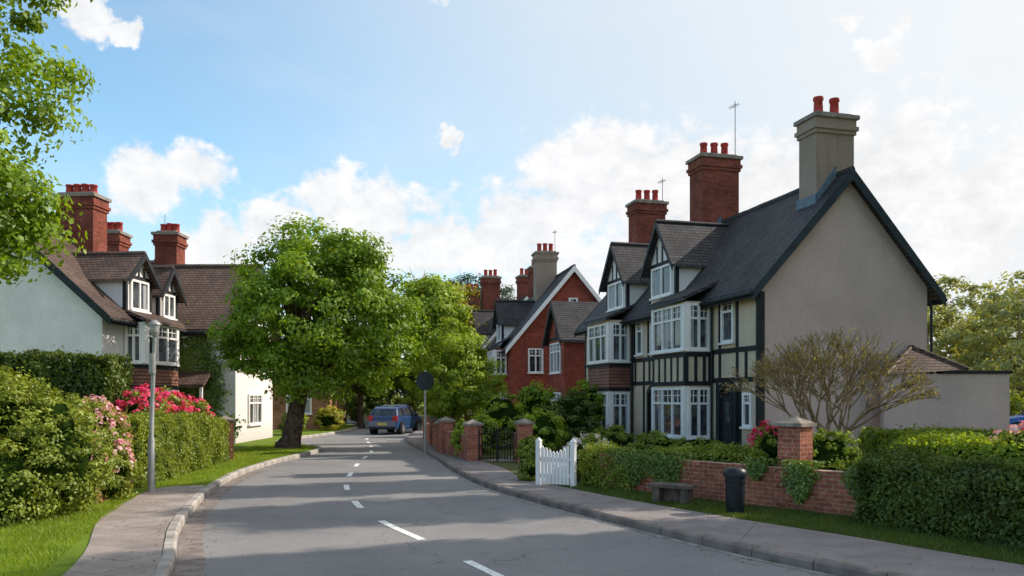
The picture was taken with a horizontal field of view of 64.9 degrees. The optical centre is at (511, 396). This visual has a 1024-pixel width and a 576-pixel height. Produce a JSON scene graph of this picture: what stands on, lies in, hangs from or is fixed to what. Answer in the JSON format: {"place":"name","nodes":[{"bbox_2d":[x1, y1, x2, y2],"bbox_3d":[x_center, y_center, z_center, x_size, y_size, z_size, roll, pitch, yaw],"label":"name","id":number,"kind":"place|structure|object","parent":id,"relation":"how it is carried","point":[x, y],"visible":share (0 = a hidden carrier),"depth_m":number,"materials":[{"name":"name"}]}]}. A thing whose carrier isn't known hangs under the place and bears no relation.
{"place":"outdoors","nodes":[
{"label":"outdoors","id":0,"kind":"place"},
{"bbox_2d":[62,485,204,575],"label":"pavement","id":1,"kind":"structure","parent":0,"point":[108,542],"depth_m":10.81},
{"bbox_2d":[152,265,184,302],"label":"dormer roof","id":2,"kind":"structure","parent":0,"point":[163,273],"depth_m":31.14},
{"bbox_2d":[156,267,186,321],"bbox_3d":[-13.287,-3.957,31.266,0.390,2.115,1.880,0,0,5],"label":"dormer timber","id":3,"kind":"object","parent":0,"point":[159,300],"visible":0.77,"depth_m":31.29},
{"bbox_2d":[1,424,354,575],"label":"grass verge","id":4,"kind":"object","parent":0,"point":[66,561],"depth_m":10.90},
{"bbox_2d":[0,0,101,285],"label":"deciduous tree","id":5,"kind":"object","parent":4,"relation":"on","point":[25,224],"visible":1,"depth_m":10.60,"materials":[{"name":"green plant"}]},
{"bbox_2d":[0,366,121,527],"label":"garden shrub","id":6,"kind":"object","parent":4,"relation":"on","point":[47,451],"visible":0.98,"depth_m":12.29,"materials":[{"name":"green plant"}]},
{"bbox_2d":[0,345,133,411],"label":"clipped hedge","id":7,"kind":"object","parent":4,"relation":"on","point":[107,376],"visible":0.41,"depth_m":19.68,"materials":[{"name":"green plant"}]},
{"bbox_2d":[0,493,138,575],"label":"grass","id":8,"kind":"structure","parent":4,"relation":"on","point":[54,530],"depth_m":10.70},
{"bbox_2d":[75,394,142,500],"bbox_3d":[-7.571,0.990,14.765,1.861,2.064,1.385,0,0,43],"label":"flowering shrub","id":9,"kind":"object","parent":4,"relation":"on","point":[126,472],"visible":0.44,"depth_m":14.66,"materials":[{"name":"pink plant"}]},
{"bbox_2d":[146,320,160,491],"bbox_3d":[-7.105,0.220,15.950,0.290,3.460,0.234,0,0,0],"label":"street lamp","id":10,"kind":"object","parent":4,"relation":"on","point":[154,327],"visible":0.94,"depth_m":15.91,"materials":[{"name":"grey metal"}]},
{"bbox_2d":[112,383,214,416],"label":"rhododendron bush","id":11,"kind":"object","parent":4,"relation":"on","point":[169,402],"visible":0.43,"depth_m":20.39,"materials":[{"name":"pink plant"}]},
{"bbox_2d":[117,407,231,488],"bbox_3d":[-8.439,1.118,19.986,1.414,1.764,7.249,0,0,-5],"label":"clipped hedge","id":12,"kind":"object","parent":4,"relation":"on","point":[186,442],"visible":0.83,"depth_m":19.10,"materials":[{"name":"green plant"}]},
{"bbox_2d":[155,444,316,486],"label":"grass","id":13,"kind":"structure","parent":4,"relation":"on","point":[246,453],"depth_m":22.48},
{"bbox_2d":[273,372,342,429],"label":"brick bungalow","id":14,"kind":"object","parent":4,"relation":"on","point":[313,406],"visible":0.02,"depth_m":45.75,"materials":[{"name":"brown brick"}]},
{"bbox_2d":[204,211,437,448],"bbox_3d":[-6.877,-2.343,29.386,8.306,8.686,6.791,0,0,0],"label":"deciduous tree","id":15,"kind":"object","parent":4,"relation":"on","point":[300,361],"visible":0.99,"depth_m":28.36,"materials":[{"name":"green plant"}]},
{"bbox_2d":[313,406,343,430],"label":"yellow shrub","id":16,"kind":"object","parent":4,"relation":"on","point":[328,417],"visible":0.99,"depth_m":44.24,"materials":[{"name":"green plant"}]},
{"bbox_2d":[341,333,412,427],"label":"deciduous tree","id":17,"kind":"object","parent":4,"relation":"on","point":[359,392],"visible":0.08,"depth_m":50.31,"materials":[{"name":"green plant"}]},
{"bbox_2d":[178,371,211,386],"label":"porch roof","id":18,"kind":"structure","parent":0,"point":[193,379],"depth_m":31.68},
{"bbox_2d":[470,310,495,334],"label":"dormer roof","id":19,"kind":"structure","parent":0,"point":[482,317],"depth_m":59.68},
{"bbox_2d":[172,421,837,575],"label":"road","id":20,"kind":"structure","parent":0,"point":[306,516],"depth_m":11.90,"materials":[{"name":"asphalt"}]},
{"bbox_2d":[174,470,265,575],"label":"gutter strip","id":21,"kind":"object","parent":20,"relation":"on","point":[187,555],"visible":1,"depth_m":11.62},
{"bbox_2d":[368,406,420,434],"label":"parked car","id":22,"kind":"object","parent":20,"relation":"on","point":[400,419],"visible":0.92,"depth_m":41.95,"materials":[{"name":"blue paint"}]},
{"bbox_2d":[344,438,503,575],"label":"road markings","id":23,"kind":"object","parent":20,"relation":"on","point":[357,504],"visible":1,"depth_m":11.70,"materials":[{"name":"paint"}]},
{"bbox_2d":[416,370,433,455],"bbox_3d":[-2.847,0.550,26.370,0.616,2.800,0.128,0,0,7],"label":"traffic sign","id":24,"kind":"object","parent":20,"relation":"on","point":[424,380],"visible":1,"depth_m":26.34,"materials":[{"name":"grey metal"}]},
{"bbox_2d":[402,437,836,575],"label":"gutter strip","id":25,"kind":"object","parent":20,"relation":"on","point":[654,534],"visible":0.94,"depth_m":12.05,"materials":[{"name":"concrete"}]},
{"bbox_2d":[347,419,913,575],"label":"kerb","id":26,"kind":"structure","parent":20,"relation":"on","point":[835,567],"depth_m":11.17,"materials":[{"name":"concrete"}]},
{"bbox_2d":[0,0,1023,397],"label":"sky","id":27,"kind":"structure","parent":0,"point":[463,134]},
{"bbox_2d":[493,299,534,328],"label":"dormer roof","id":28,"kind":"structure","parent":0,"point":[511,312],"depth_m":50.22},
{"bbox_2d":[588,367,630,387],"bbox_3d":[3.968,-0.755,32.990,0.925,0.810,2.350,0,0,-15],"label":"bay tile hanging","id":29,"kind":"object","parent":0,"point":[602,377],"visible":0.79,"depth_m":31.94},
{"bbox_2d":[653,301,709,443],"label":"bay walls","id":30,"kind":"structure","parent":0,"point":[699,368],"depth_m":25.87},
{"bbox_2d":[652,352,709,385],"bbox_3d":[5.602,-0.870,26.750,0.935,1.060,2.470,0,0,-15],"label":"bay timber","id":31,"kind":"object","parent":30,"relation":"attached to","point":[686,381],"visible":0.92,"depth_m":25.66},
{"bbox_2d":[347,407,1023,563],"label":"garden ground","id":32,"kind":"structure","parent":0,"point":[509,466],"depth_m":20.59,"materials":[{"name":"plant"}]},
{"bbox_2d":[343,372,473,424],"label":"distant shrubs","id":33,"kind":"object","parent":32,"relation":"on","point":[351,406],"visible":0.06,"depth_m":57.85,"materials":[{"name":"green plant"}]},
{"bbox_2d":[384,274,476,407],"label":"deciduous tree","id":34,"kind":"object","parent":32,"relation":"on","point":[434,296],"visible":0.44,"depth_m":56.49,"materials":[{"name":"green plant"}]},
{"bbox_2d":[397,267,487,416],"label":"deciduous tree","id":35,"kind":"object","parent":32,"relation":"on","point":[470,294],"visible":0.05,"depth_m":61.47,"materials":[{"name":"green plant"}]},
{"bbox_2d":[399,315,507,426],"bbox_3d":[-2.188,-0.573,31.294,3.873,5.146,3.683,0,0,35],"label":"lime tree","id":36,"kind":"object","parent":32,"relation":"on","point":[454,400],"visible":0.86,"depth_m":30.72,"materials":[{"name":"green plant"}]},
{"bbox_2d":[439,422,481,460],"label":"pillars","id":37,"kind":"structure","parent":32,"relation":"on","point":[470,443],"depth_m":23.45,"materials":[{"name":"brick"}]},
{"bbox_2d":[478,426,516,461],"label":"iron gate","id":38,"kind":"structure","parent":32,"relation":"on","point":[497,445],"depth_m":23.29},
{"bbox_2d":[470,389,568,455],"bbox_3d":[0.125,0.884,27.901,3.422,2.288,5.265,0,0,0],"label":"garden shrub","id":39,"kind":"object","parent":32,"relation":"on","point":[497,412],"visible":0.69,"depth_m":26.34,"materials":[{"name":"green plant"}]},
{"bbox_2d":[514,435,544,480],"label":"garden shrub","id":40,"kind":"object","parent":32,"relation":"on","point":[527,456],"visible":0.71,"depth_m":17.93,"materials":[{"name":"green plant"}]},
{"bbox_2d":[485,271,597,408],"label":"walls","id":41,"kind":"structure","parent":32,"relation":"on","point":[531,336],"depth_m":46.29,"materials":[{"name":"red brick"}]},
{"bbox_2d":[484,264,575,354],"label":"roof","id":42,"kind":"structure","parent":41,"relation":"attached to","point":[539,302],"depth_m":48.13,"materials":[{"name":"tile"}]},
{"bbox_2d":[531,253,558,300],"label":"chimney stack","id":43,"kind":"object","parent":42,"relation":"on","point":[544,270],"visible":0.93,"depth_m":50.46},
{"bbox_2d":[488,265,601,353],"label":"bargeboards","id":44,"kind":"object","parent":42,"relation":"attached to","point":[551,296],"visible":0.34,"depth_m":46.11,"materials":[{"name":"white paint"}]},
{"bbox_2d":[527,298,577,373],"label":"windows","id":45,"kind":"structure","parent":41,"relation":"attached to","point":[535,360],"depth_m":46.22,"materials":[{"name":"white paint"}]},
{"bbox_2d":[512,378,604,427],"bbox_3d":[1.946,0.637,34.550,2.668,2.778,6.241,0,0,-33],"label":"garden shrub","id":46,"kind":"object","parent":32,"relation":"on","point":[533,397],"visible":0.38,"depth_m":35.01,"materials":[{"name":"green plant"}]},
{"bbox_2d":[549,320,584,396],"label":"walls","id":47,"kind":"structure","parent":32,"relation":"on","point":[572,363],"depth_m":40.36,"materials":[{"name":"red brick"}]},
{"bbox_2d":[549,342,561,404],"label":"windows","id":48,"kind":"structure","parent":47,"relation":"attached to","point":[555,358],"depth_m":41.54,"materials":[{"name":"white paint"}]},
{"bbox_2d":[543,301,598,345],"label":"roof","id":49,"kind":"structure","parent":47,"relation":"on","point":[570,316],"depth_m":41.15,"materials":[{"name":"tile"}]},
{"bbox_2d":[536,387,603,451],"bbox_3d":[1.967,0.849,27.866,2.098,2.348,2.983,0,0,35],"label":"garden shrub","id":50,"kind":"object","parent":32,"relation":"on","point":[573,409],"visible":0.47,"depth_m":27.77,"materials":[{"name":"green plant"}]},
{"bbox_2d":[562,431,614,479],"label":"flowering shrub","id":51,"kind":"object","parent":32,"relation":"on","point":[582,441],"visible":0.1,"depth_m":18.06,"materials":[{"name":"green plant"}]},
{"bbox_2d":[577,440,651,490],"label":"clipped hedge","id":52,"kind":"object","parent":32,"relation":"on","point":[592,474],"visible":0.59,"depth_m":16.72,"materials":[{"name":"green plant"}]},
{"bbox_2d":[592,423,726,454],"bbox_3d":[4.280,1.462,25.259,2.065,1.134,5.316,0,0,-34],"label":"garden shrub","id":53,"kind":"object","parent":32,"relation":"on","point":[644,440],"visible":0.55,"depth_m":24.54,"materials":[{"name":"green plant"}]},
{"bbox_2d":[648,482,696,504],"bbox_3d":[2.844,1.735,14.252,0.800,0.370,0.340,0,0,36],"label":"stone bench","id":54,"kind":"object","parent":32,"relation":"on","point":[682,493],"visible":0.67,"depth_m":14.24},
{"bbox_2d":[652,439,765,462],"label":"clipped hedge","id":55,"kind":"object","parent":32,"relation":"on","point":[735,456],"visible":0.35,"depth_m":15.29,"materials":[{"name":"green plant"}]},
{"bbox_2d":[599,454,860,516],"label":"wall","id":56,"kind":"structure","parent":32,"relation":"on","point":[829,494],"depth_m":13.70,"materials":[{"name":"brick"}]},
{"bbox_2d":[605,447,860,504],"bbox_3d":[3.782,1.438,14.445,0.437,0.820,6.094,0,0,-40],"label":"ivy","id":57,"kind":"object","parent":56,"relation":"attached to","point":[798,479],"visible":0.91,"depth_m":13.82,"materials":[{"name":"green plant"}]},
{"bbox_2d":[723,467,746,514],"bbox_3d":[3.620,1.530,13.050,0.380,0.740,0.380,0,0,0],"label":"litter bin","id":58,"kind":"object","parent":32,"relation":"on","point":[735,480],"visible":0.93,"depth_m":12.92,"materials":[{"name":"plastic"}]},
{"bbox_2d":[586,183,926,455],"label":"walls","id":59,"kind":"structure","parent":32,"relation":"on","point":[846,265],"depth_m":23.77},
{"bbox_2d":[586,322,630,433],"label":"bay windows","id":60,"kind":"structure","parent":59,"relation":"attached to","point":[608,342],"depth_m":31.89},
{"bbox_2d":[584,291,764,450],"bbox_3d":[5.277,-0.525,30.061,0.200,5.050,14.630,0,0,-15],"label":"timber frame","id":61,"kind":"object","parent":59,"relation":"attached to","point":[737,349],"visible":0.43,"depth_m":24.10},
{"bbox_2d":[650,302,709,439],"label":"bay windows","id":62,"kind":"structure","parent":59,"relation":"attached to","point":[683,411],"depth_m":25.65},
{"bbox_2d":[646,382,737,453],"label":"doors","id":63,"kind":"structure","parent":59,"relation":"attached to","point":[727,418],"depth_m":24.73,"materials":[{"name":"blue wood"}]},
{"bbox_2d":[634,302,753,428],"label":"windows","id":64,"kind":"structure","parent":59,"relation":"attached to","point":[727,323],"depth_m":24.60,"materials":[{"name":"white paint"}]},
{"bbox_2d":[576,166,939,331],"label":"roof","id":65,"kind":"structure","parent":59,"relation":"attached to","point":[754,243],"depth_m":25.54,"materials":[{"name":"tile"}]},
{"bbox_2d":[608,259,648,313],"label":"dormer walls","id":66,"kind":"structure","parent":65,"relation":"on","point":[637,291],"depth_m":32.31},
{"bbox_2d":[599,243,629,312],"bbox_3d":[4.237,-4.758,33.215,0.390,3.115,2.680,0,0,-15],"label":"dormer timber","id":67,"kind":"object","parent":66,"relation":"attached to","point":[627,295],"visible":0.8,"depth_m":33.03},
{"bbox_2d":[606,281,624,312],"bbox_3d":[4.271,-4.115,33.224,0.140,1.150,1.780,0,0,-15],"label":"dormer window","id":68,"kind":"structure","parent":66,"relation":"in","point":[616,295],"depth_m":33.19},
{"bbox_2d":[600,242,648,291],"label":"dormer roof","id":69,"kind":"structure","parent":66,"relation":"on","point":[630,257],"depth_m":32.91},
{"bbox_2d":[626,202,667,242],"bbox_3d":[6.264,-7.220,37.367,1.650,3.240,1.100,0,0,-15],"label":"chimney stack","id":70,"kind":"object","parent":65,"relation":"on","point":[643,217],"visible":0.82,"depth_m":36.89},
{"bbox_2d":[651,239,701,303],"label":"dormer walls","id":71,"kind":"structure","parent":65,"relation":"on","point":[687,275],"depth_m":28.12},
{"bbox_2d":[640,221,678,304],"bbox_3d":[5.342,-4.758,29.008,0.390,3.115,2.680,0,0,-15],"label":"dormer timber","id":72,"kind":"object","parent":71,"relation":"attached to","point":[676,270],"visible":0.76,"depth_m":28.98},
{"bbox_2d":[649,263,673,300],"bbox_3d":[5.376,-4.115,29.017,0.140,1.150,1.780,0,0,-15],"label":"dormer window","id":73,"kind":"structure","parent":71,"relation":"in","point":[661,281],"depth_m":28.98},
{"bbox_2d":[642,219,729,277],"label":"dormer roof","id":74,"kind":"structure","parent":71,"relation":"on","point":[692,244],"depth_m":28.79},
{"bbox_2d":[645,280,718,309],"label":"bay roof","id":75,"kind":"structure","parent":65,"relation":"attached to","point":[682,295],"depth_m":26.18,"materials":[{"name":"tile"}]},
{"bbox_2d":[686,156,742,222],"bbox_3d":[7.799,-7.320,31.049,1.750,3.440,1.200,0,0,-15],"label":"chimney stack","id":76,"kind":"object","parent":65,"relation":"on","point":[714,189],"visible":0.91,"depth_m":30.57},
{"bbox_2d":[575,168,945,336],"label":"bargeboards","id":77,"kind":"object","parent":65,"relation":"attached to","point":[837,192],"visible":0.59,"depth_m":23.39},
{"bbox_2d":[573,291,947,335],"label":"gutters","id":78,"kind":"object","parent":65,"relation":"attached to","point":[729,299],"visible":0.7,"depth_m":24.69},
{"bbox_2d":[716,166,835,222],"bbox_3d":[7.464,-6.189,30.794,0.906,1.341,14.332,0,0,-14],"label":"lead flashing","id":79,"kind":"object","parent":65,"relation":"attached to","point":[807,201],"visible":0.3,"depth_m":23.94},
{"bbox_2d":[794,116,858,199],"bbox_3d":[9.539,-6.745,24.424,1.500,3.090,1.050,0,0,-15],"label":"chimney stack","id":80,"kind":"object","parent":65,"relation":"on","point":[826,145],"visible":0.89,"depth_m":24.02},
{"bbox_2d":[793,111,859,126],"bbox_3d":[9.539,-8.390,24.424,1.540,0.200,1.090,0,0,-15],"label":"chimney cap","id":81,"kind":"object","parent":80,"relation":"on","point":[826,114],"visible":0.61,"depth_m":23.96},
{"bbox_2d":[746,419,777,465],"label":"flowering shrub","id":82,"kind":"object","parent":32,"relation":"on","point":[766,439],"visible":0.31,"depth_m":15.67,"materials":[{"name":"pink plant"}]},
{"bbox_2d":[631,295,932,443],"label":"downpipes","id":83,"kind":"object","parent":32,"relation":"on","point":[757,357],"visible":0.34,"depth_m":25.48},
{"bbox_2d":[558,483,1023,564],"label":"grass","id":84,"kind":"structure","parent":32,"relation":"on","point":[904,535],"depth_m":11.71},
{"bbox_2d":[778,426,812,466],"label":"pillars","id":85,"kind":"structure","parent":32,"relation":"on","point":[796,443],"depth_m":13.78,"materials":[{"name":"brick"}]},
{"bbox_2d":[720,326,941,438],"bbox_3d":[6.109,0.341,15.856,3.968,3.338,3.555,0,0,0],"label":"budding tree","id":86,"kind":"object","parent":32,"relation":"on","point":[796,360],"visible":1,"depth_m":15.16,"materials":[{"name":"brown plant"}]},
{"bbox_2d":[813,428,862,470],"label":"garden shrub","id":87,"kind":"object","parent":32,"relation":"on","point":[836,451],"visible":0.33,"depth_m":14.37,"materials":[{"name":"green plant"}]},
{"bbox_2d":[846,440,1023,549],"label":"clipped hedge","id":88,"kind":"object","parent":32,"relation":"on","point":[979,498],"visible":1,"depth_m":10.80,"materials":[{"name":"green plant"}]},
{"bbox_2d":[856,422,1023,457],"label":"clipped hedge","id":89,"kind":"object","parent":32,"relation":"on","point":[871,438],"visible":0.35,"depth_m":17.91,"materials":[{"name":"green plant"}]},
{"bbox_2d":[875,345,1012,430],"bbox_3d":[12.593,0.225,25.012,3.949,3.551,3.848,0,0,0],"label":"garage extension","id":90,"kind":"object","parent":32,"relation":"on","point":[976,399],"visible":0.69,"depth_m":23.36,"materials":[{"name":"paint"}]},
{"bbox_2d":[885,428,1023,461],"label":"clipped hedge","id":91,"kind":"object","parent":32,"relation":"on","point":[971,444],"visible":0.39,"depth_m":14.14,"materials":[{"name":"green plant"}]},
{"bbox_2d":[927,270,1023,415],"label":"distant trees","id":92,"kind":"object","parent":32,"relation":"on","point":[1001,347],"visible":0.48,"depth_m":60.46,"materials":[{"name":"green plant"}]},
{"bbox_2d":[985,421,1023,448],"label":"flowering shrub","id":93,"kind":"object","parent":32,"relation":"on","point":[1017,437],"visible":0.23,"depth_m":13.89,"materials":[{"name":"pink plant"}]},
{"bbox_2d":[409,428,1023,575],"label":"pavement","id":94,"kind":"structure","parent":0,"point":[862,552],"depth_m":10.81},
{"bbox_2d":[535,437,576,487],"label":"white picket gate","id":95,"kind":"structure","parent":94,"relation":"on","point":[560,474],"depth_m":16.91,"materials":[{"name":"paint"}]},
{"label":"ground","id":96,"kind":"structure","parent":0,"visible":0},
{"bbox_2d":[0,246,123,355],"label":"walls","id":97,"kind":"structure","parent":96,"relation":"on","point":[47,312],"depth_m":27.39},
{"bbox_2d":[8,208,184,329],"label":"roof","id":98,"kind":"structure","parent":97,"relation":"on","point":[70,268],"depth_m":27.94,"materials":[{"name":"brown tile"}]},
{"bbox_2d":[28,245,110,324],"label":"bargeboards","id":99,"kind":"object","parent":98,"relation":"attached to","point":[67,281],"visible":0.22,"depth_m":26.92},
{"bbox_2d":[56,196,110,251],"bbox_3d":[-16.613,-6.295,31.064,1.792,2.590,1.248,0,0,0],"label":"chimney stack","id":100,"kind":"object","parent":98,"relation":"on","point":[91,220],"visible":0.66,"depth_m":30.61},
{"bbox_2d":[94,265,150,309],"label":"dormer walls","id":101,"kind":"structure","parent":98,"relation":"on","point":[112,290],"depth_m":28.44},
{"bbox_2d":[71,251,158,288],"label":"dormer roof","id":102,"kind":"structure","parent":101,"relation":"on","point":[110,266],"depth_m":28.90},
{"bbox_2d":[129,279,150,313],"bbox_3d":[-13.506,-3.615,29.227,0.140,1.150,1.280,0,0,5],"label":"dormer window","id":103,"kind":"structure","parent":101,"relation":"in","point":[138,296],"depth_m":29.19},
{"bbox_2d":[122,253,161,313],"bbox_3d":[-13.471,-4.058,29.224,0.390,2.315,2.180,0,0,5],"label":"dormer timber","id":104,"kind":"object","parent":101,"relation":"attached to","point":[145,257],"visible":0.79,"depth_m":29.09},
{"bbox_2d":[125,322,179,394],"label":"bay windows","id":105,"kind":"structure","parent":96,"relation":"on","point":[138,342],"depth_m":28.80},
{"bbox_2d":[121,307,184,327],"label":"bay roof","id":106,"kind":"structure","parent":105,"relation":"on","point":[145,317],"depth_m":29.33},
{"bbox_2d":[129,368,177,385],"bbox_3d":[-13.244,-0.690,29.605,0.775,0.580,2.350,0,0,5],"label":"bay tile hanging","id":107,"kind":"object","parent":105,"relation":"attached to","point":[141,376],"visible":0.64,"depth_m":29.25},
{"bbox_2d":[187,324,272,443],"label":"walls","id":108,"kind":"structure","parent":96,"relation":"on","point":[242,386],"depth_m":33.26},
{"bbox_2d":[177,318,248,438],"bbox_3d":[-12.466,-0.613,32.193,3.891,5.180,0.240,0,0,0],"label":"ivy","id":109,"kind":"object","parent":108,"relation":"attached to","point":[195,355],"visible":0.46,"depth_m":32.15,"materials":[{"name":"green plant"}]},
{"bbox_2d":[152,264,277,340],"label":"roof","id":110,"kind":"structure","parent":108,"relation":"on","point":[205,287],"depth_m":33.55,"materials":[{"name":"brown tile"}]},
{"bbox_2d":[107,233,131,250],"bbox_3d":[-17.600,-5.920,35.300,1.350,2.240,1.100,0,0,0],"label":"chimney stack","id":111,"kind":"object","parent":110,"relation":"on","point":[118,242],"visible":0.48,"depth_m":34.85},
{"bbox_2d":[151,235,187,263],"bbox_3d":[-15.000,-5.895,35.300,1.150,2.190,1.100,0,0,0],"label":"chimney stack","id":112,"kind":"object","parent":110,"relation":"on","point":[169,249],"visible":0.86,"depth_m":34.85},
{"bbox_2d":[179,336,263,425],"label":"windows","id":113,"kind":"structure","parent":108,"relation":"attached to","point":[254,409],"depth_m":34.34,"materials":[{"name":"white paint"}]},
{"bbox_2d":[152,423,357,575],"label":"kerb","id":114,"kind":"structure","parent":96,"relation":"on","point":[166,565],"depth_m":14.49,"materials":[{"name":"concrete"}]},
{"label":"walls","id":115,"kind":"object","parent":96,"relation":"on","visible":0},
{"bbox_2d":[475,295,527,353],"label":"roof","id":116,"kind":"structure","parent":115,"relation":"attached to","point":[522,298],"depth_m":59.04,"materials":[{"name":"tile"}]},
{"bbox_2d":[479,278,501,309],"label":"chimney stack","id":117,"kind":"object","parent":116,"relation":"on","point":[490,291],"visible":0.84,"depth_m":61.54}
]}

